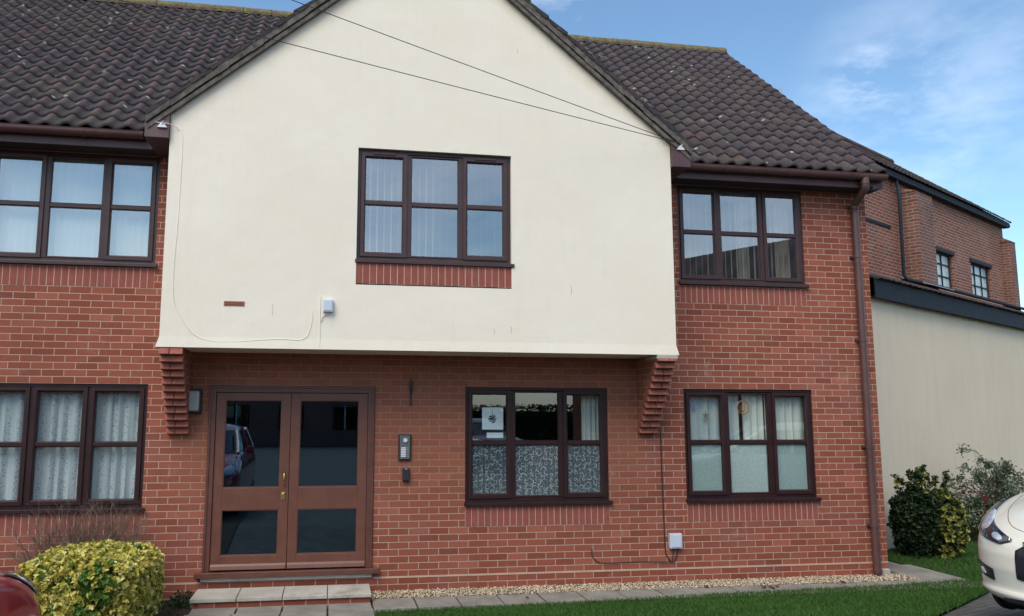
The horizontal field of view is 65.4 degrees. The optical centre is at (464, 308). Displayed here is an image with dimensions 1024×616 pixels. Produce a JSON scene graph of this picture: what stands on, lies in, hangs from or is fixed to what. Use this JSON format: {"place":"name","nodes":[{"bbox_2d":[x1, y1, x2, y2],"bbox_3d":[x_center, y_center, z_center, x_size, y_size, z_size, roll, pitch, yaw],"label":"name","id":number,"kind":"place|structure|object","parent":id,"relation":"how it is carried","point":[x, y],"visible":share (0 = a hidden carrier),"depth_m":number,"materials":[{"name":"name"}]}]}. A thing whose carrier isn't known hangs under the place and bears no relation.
{"place":"outdoors","nodes":[
{"label":"outdoors","id":0,"kind":"place"},
{"bbox_2d":[184,561,982,615],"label":"path","id":1,"kind":"structure","parent":0,"point":[402,604],"depth_m":8.38,"materials":[{"name":"grey concrete"}]},
{"bbox_2d":[164,0,1023,311],"label":"sky","id":2,"kind":"structure","parent":0,"point":[935,88],"materials":[{"name":"blue"}]},
{"bbox_2d":[235,560,1023,615],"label":"ground","id":3,"kind":"structure","parent":0,"point":[986,604],"depth_m":7.47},
{"bbox_2d":[0,571,41,615],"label":"parked car","id":4,"kind":"object","parent":3,"relation":"on","point":[19,593],"visible":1,"depth_m":3.83,"materials":[{"name":"red paint"}]},
{"bbox_2d":[114,599,190,615],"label":"flower bed","id":5,"kind":"object","parent":3,"relation":"on","point":[172,612],"depth_m":7.89,"materials":[{"name":"soil"}]},
{"bbox_2d":[2,492,165,582],"bbox_3d":[-3.809,2.373,7.985,1.583,1.141,1.212,1,-8,-9],"label":"bare shrub","id":6,"kind":"object","parent":5,"relation":"on","point":[76,535],"visible":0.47,"depth_m":8.00,"materials":[{"name":"brown plant"}]},
{"bbox_2d":[14,539,165,615],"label":"golden bush","id":7,"kind":"object","parent":5,"relation":"on","point":[97,583],"visible":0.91,"depth_m":6.64,"materials":[{"name":"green plant"}]},
{"bbox_2d":[159,589,195,615],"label":"weeds","id":8,"kind":"object","parent":5,"relation":"on","point":[181,601],"visible":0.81,"depth_m":8.04,"materials":[{"name":"green plant"}]},
{"bbox_2d":[190,584,370,610],"bbox_3d":[-1.885,3.027,8.303,1.800,0.150,0.505,1,-8,-9],"label":"entrance step","id":9,"kind":"object","parent":3,"relation":"on","point":[237,598],"visible":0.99,"depth_m":8.16,"materials":[{"name":"beige concrete"}]},
{"bbox_2d":[0,0,890,599],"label":"apartment building","id":10,"kind":"structure","parent":3,"relation":"on","point":[276,462],"depth_m":9.03,"materials":[{"name":"brick"}]},
{"bbox_2d":[0,392,139,499],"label":"net curtain","id":11,"kind":"object","parent":10,"relation":"hanging from","point":[117,465],"visible":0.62,"depth_m":8.54,"materials":[{"name":"white fabric"}]},
{"bbox_2d":[0,383,147,513],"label":"window","id":12,"kind":"structure","parent":10,"relation":"in","point":[29,443],"depth_m":8.42,"materials":[{"name":"brown plastic"}]},
{"bbox_2d":[0,159,151,256],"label":"vertical blind","id":13,"kind":"object","parent":10,"relation":"attached to","point":[74,232],"visible":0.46,"depth_m":8.88,"materials":[{"name":"white plastic"}]},
{"bbox_2d":[0,149,160,267],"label":"window","id":14,"kind":"structure","parent":10,"relation":"in","point":[40,257],"depth_m":8.76,"materials":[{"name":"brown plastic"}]},
{"bbox_2d":[157,121,166,127],"bbox_3d":[-3.150,-1.921,8.299,0.100,0.063,0.040,1,-8,-9],"label":"cable clamp","id":15,"kind":"object","parent":10,"relation":"attached to","point":[161,125],"visible":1,"depth_m":8.30,"materials":[{"name":"white plastic"}]},
{"bbox_2d":[189,388,202,413],"bbox_3d":[-2.928,1.005,8.631,0.156,0.270,0.104,1,-8,-9],"label":"wall light","id":16,"kind":"object","parent":10,"relation":"attached to","point":[195,401],"visible":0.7,"depth_m":8.59,"materials":[{"name":"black plastic"}]},
{"bbox_2d":[156,122,312,341],"bbox_3d":[-2.421,-0.790,8.312,1.698,2.289,0.076,1,-8,-9],"label":"cable","id":17,"kind":"object","parent":10,"relation":"attached to","point":[174,263],"visible":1,"depth_m":8.26,"materials":[{"name":"white plastic"}]},
{"bbox_2d":[209,393,291,570],"bbox_3d":[-2.321,1.875,8.676,0.799,1.896,0.092,1,-8,-9],"label":"door","id":18,"kind":"structure","parent":10,"relation":"in","point":[261,498],"depth_m":8.66,"materials":[{"name":"brown wood"}]},
{"bbox_2d":[319,296,320,347],"bbox_3d":[-1.514,0.142,8.371,0.014,0.550,0.010,1,-8,-9],"label":"conduit","id":19,"kind":"object","parent":10,"relation":"attached to","point":[319,323],"visible":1,"depth_m":8.36,"materials":[{"name":"white plastic"}]},
{"bbox_2d":[286,393,367,568],"bbox_3d":[-1.507,1.896,8.821,0.845,1.896,0.071,1,-8,-9],"label":"door","id":20,"kind":"structure","parent":10,"relation":"in","point":[346,496],"depth_m":8.79,"materials":[{"name":"brown wood"}]},
{"bbox_2d":[323,299,332,311],"bbox_3d":[-1.431,-0.026,8.381,0.104,0.132,0.055,1,-8,-9],"label":"junction box","id":21,"kind":"object","parent":10,"relation":"attached to","point":[327,305],"visible":1,"depth_m":8.36,"materials":[{"name":"grey plastic"}]},
{"bbox_2d":[120,0,679,143],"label":"overhead wire","id":22,"kind":"object","parent":10,"relation":"attached to","point":[388,69],"visible":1,"depth_m":7.93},
{"bbox_2d":[398,434,410,459],"bbox_3d":[-0.668,1.566,8.968,0.144,0.286,0.044,1,-8,-9],"label":"intercom panel","id":23,"kind":"object","parent":10,"relation":"attached to","point":[404,446],"visible":1,"depth_m":8.96,"materials":[{"name":"black plastic"}]},
{"bbox_2d":[402,468,409,480],"bbox_3d":[-0.653,1.864,8.927,0.080,0.145,0.051,1,-8,-9],"label":"key safe","id":24,"kind":"object","parent":10,"relation":"attached to","point":[405,473],"visible":1,"depth_m":8.91,"materials":[{"name":"black plastic"}]},
{"bbox_2d":[409,379,412,405],"bbox_3d":[-0.601,0.957,9.049,0.036,0.310,0.066,1,-8,-9],"label":"wall bracket","id":25,"kind":"object","parent":10,"relation":"attached to","point":[411,386],"depth_m":9.06,"materials":[{"name":"black plastic"}]},
{"bbox_2d":[369,159,494,256],"bbox_3d":[-0.346,-1.080,8.938,1.640,1.230,0.088,1,-8,-9],"label":"vertical blind","id":26,"kind":"object","parent":10,"relation":"attached to","point":[433,161],"visible":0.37,"depth_m":8.90,"materials":[{"name":"white fabric"}]},
{"bbox_2d":[355,149,514,267],"bbox_3d":[-0.312,-1.097,8.792,1.747,1.276,0.130,1,-8,-9],"label":"window","id":27,"kind":"structure","parent":10,"relation":"in","point":[504,261],"depth_m":8.78,"materials":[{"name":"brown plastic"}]},
{"bbox_2d":[473,424,482,439],"bbox_3d":[0.066,2.236,9.830,0.519,1.606,0.572,1,-8,-9],"label":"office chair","id":28,"kind":"object","parent":10,"relation":"in","point":[477,433],"visible":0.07,"depth_m":9.65,"materials":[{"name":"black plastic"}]},
{"bbox_2d":[292,0,677,142],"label":"overhead wire","id":29,"kind":"object","parent":10,"relation":"attached to","point":[478,69],"visible":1,"depth_m":8.29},
{"bbox_2d":[482,407,502,429],"bbox_3d":[0.333,1.282,9.259,0.250,0.255,0.004,1,-8,-9],"label":"notice","id":30,"kind":"object","parent":10,"relation":"attached to","point":[492,418],"visible":1,"depth_m":9.26,"materials":[{"name":"white paper"}]},
{"bbox_2d":[487,433,502,437],"bbox_3d":[0.359,1.474,9.239,0.195,0.060,0.002,1,-8,-9],"label":"paper strip","id":31,"kind":"object","parent":10,"relation":"attached to","point":[494,435],"visible":1,"depth_m":9.24,"materials":[{"name":"white paper"}]},
{"bbox_2d":[464,387,612,506],"bbox_3d":[0.862,1.598,9.266,1.753,1.346,0.130,1,-8,-9],"label":"window","id":32,"kind":"structure","parent":10,"relation":"in","point":[564,497],"depth_m":9.25,"materials":[{"name":"brown plastic"}]},
{"bbox_2d":[581,396,598,439],"bbox_3d":[1.542,1.695,9.550,0.250,1.440,0.060,1,-8,-9],"label":"curtain","id":33,"kind":"object","parent":10,"relation":"hanging from","point":[589,418],"visible":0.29,"depth_m":9.60,"materials":[{"name":"white fabric"}]},
{"bbox_2d":[591,549,673,562],"bbox_3d":[1.963,2.874,9.252,1.002,0.173,0.016,1,-8,-9],"label":"cable","id":34,"kind":"object","parent":10,"relation":"attached to","point":[636,561],"visible":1,"depth_m":9.25,"materials":[{"name":"black plastic"}]},
{"bbox_2d":[660,432,677,561],"bbox_3d":[2.424,2.225,9.412,0.172,1.502,0.017,1,-8,-6],"label":"cable","id":35,"kind":"object","parent":10,"relation":"attached to","point":[663,503],"visible":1,"depth_m":9.39,"materials":[{"name":"black plastic"}]},
{"bbox_2d":[668,533,681,548],"bbox_3d":[2.481,2.728,9.336,0.150,0.170,0.061,1,-8,-9],"label":"junction box","id":36,"kind":"object","parent":10,"relation":"attached to","point":[675,540],"visible":1,"depth_m":9.31,"materials":[{"name":"grey plastic"}]},
{"bbox_2d":[690,394,739,439],"bbox_3d":[3.021,1.698,9.729,0.740,1.390,0.053,1,-8,-9],"label":"curtain","id":37,"kind":"object","parent":10,"relation":"hanging from","point":[705,428],"visible":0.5,"depth_m":9.78,"materials":[{"name":"white fabric"}]},
{"bbox_2d":[683,193,790,278],"bbox_3d":[3.467,-0.878,10.188,1.640,1.200,0.086,1,-8,-9],"label":"vertical blind","id":38,"kind":"object","parent":10,"relation":"attached to","point":[737,195],"visible":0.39,"depth_m":10.22,"materials":[{"name":"white fabric"}]},
{"bbox_2d":[736,198,748,278],"bbox_3d":[3.644,-0.822,10.380,0.141,1.260,0.044,3,-8,-22],"label":"curtain","id":39,"kind":"object","parent":10,"relation":"hanging from","point":[744,229],"visible":0.73,"depth_m":10.39,"materials":[{"name":"white fabric"}]},
{"bbox_2d":[737,400,748,414],"bbox_3d":[3.439,1.219,9.802,0.163,0.178,0.016,1,-8,-9],"label":"wreath","id":40,"kind":"object","parent":10,"relation":"attached to","point":[743,413],"visible":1,"depth_m":9.79,"materials":[{"name":"brown plant"}]},
{"bbox_2d":[676,185,809,287],"bbox_3d":[3.499,-0.900,10.043,1.739,1.268,0.130,1,-8,-9],"label":"window","id":41,"kind":"structure","parent":10,"relation":"in","point":[717,279],"depth_m":10.04,"materials":[{"name":"brown plastic"}]},
{"bbox_2d":[741,395,763,439],"bbox_3d":[3.571,1.712,9.820,0.280,1.390,0.062,1,-8,-9],"label":"curtain","id":42,"kind":"object","parent":10,"relation":"hanging from","point":[752,423],"visible":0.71,"depth_m":9.87,"materials":[{"name":"white fabric"}]},
{"bbox_2d":[683,389,821,502],"bbox_3d":[3.492,1.663,9.701,1.739,1.346,0.130,1,-8,-9],"label":"window","id":43,"kind":"structure","parent":10,"relation":"in","point":[774,494],"depth_m":9.69,"materials":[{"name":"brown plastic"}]},
{"bbox_2d":[772,199,788,277],"bbox_3d":[4.165,-0.814,10.429,0.190,1.260,0.054,1,-8,-9],"label":"curtain","id":44,"kind":"object","parent":10,"relation":"hanging from","point":[779,241],"visible":0.59,"depth_m":10.44,"materials":[{"name":"white fabric"}]},
{"bbox_2d":[764,397,803,491],"bbox_3d":[4.005,1.722,9.891,0.540,1.390,0.063,1,-8,-9],"label":"curtain","id":45,"kind":"object","parent":10,"relation":"hanging from","point":[789,417],"visible":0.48,"depth_m":9.95,"materials":[{"name":"white fabric"}]},
{"bbox_2d":[779,86,1023,310],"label":"old brick building","id":46,"kind":"structure","parent":3,"relation":"on","point":[921,231],"depth_m":19.50,"materials":[{"name":"red brick"}]},
{"bbox_2d":[936,246,954,287],"bbox_3d":[11.559,-0.998,19.433,1.760,0.950,0.225,6,-10,-39],"label":"window","id":47,"kind":"structure","parent":46,"relation":"in","point":[942,255],"depth_m":19.70,"materials":[{"name":"glass"}]},
{"bbox_2d":[969,258,991,297],"bbox_3d":[13.662,-0.763,21.150,1.610,0.950,0.225,6,-10,-39],"label":"window","id":48,"kind":"structure","parent":46,"relation":"in","point":[980,285],"depth_m":21.24,"materials":[{"name":"black paint"}]},
{"bbox_2d":[869,272,1023,548],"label":"rendered outbuilding","id":49,"kind":"structure","parent":3,"relation":"on","point":[949,368],"depth_m":13.60,"materials":[{"name":"beige paint"}]},
{"bbox_2d":[978,492,1023,609],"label":"parked car","id":50,"kind":"object","parent":3,"relation":"on","point":[1001,545],"visible":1,"depth_m":6.15,"materials":[{"name":"white paint"}]},
{"bbox_2d":[370,573,919,599],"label":"gravel","id":51,"kind":"structure","parent":0,"point":[672,584],"depth_m":9.03,"materials":[{"name":"beige gravel"}]},
{"bbox_2d":[375,529,989,615],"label":"lawn","id":52,"kind":"structure","parent":0,"point":[890,549],"depth_m":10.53,"materials":[{"name":"plant"}]},
{"bbox_2d":[886,464,948,558],"bbox_3d":[6.335,2.846,11.144,0.679,1.296,0.693,1,-8,-9],"label":"dark shrub","id":53,"kind":"object","parent":52,"relation":"on","point":[908,527],"visible":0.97,"depth_m":10.96,"materials":[{"name":"green plant"}]},
{"bbox_2d":[921,469,970,559],"bbox_3d":[6.693,2.868,11.111,0.609,1.252,0.663,1,-8,-9],"label":"variegated shrub","id":54,"kind":"object","parent":52,"relation":"on","point":[954,543],"visible":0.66,"depth_m":10.89,"materials":[{"name":"green plant"}]},
{"bbox_2d":[958,490,995,542],"bbox_3d":[7.872,3.210,12.294,0.791,0.805,0.640,1,-8,-9],"label":"flowering plant","id":55,"kind":"object","parent":52,"relation":"on","point":[972,519],"visible":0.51,"depth_m":12.21,"materials":[{"name":"green plant"}]},
{"bbox_2d":[948,443,1023,512],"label":"silvery shrub","id":56,"kind":"object","parent":52,"relation":"on","point":[998,481],"visible":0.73,"depth_m":12.64,"materials":[{"name":"green plant"}]}
]}

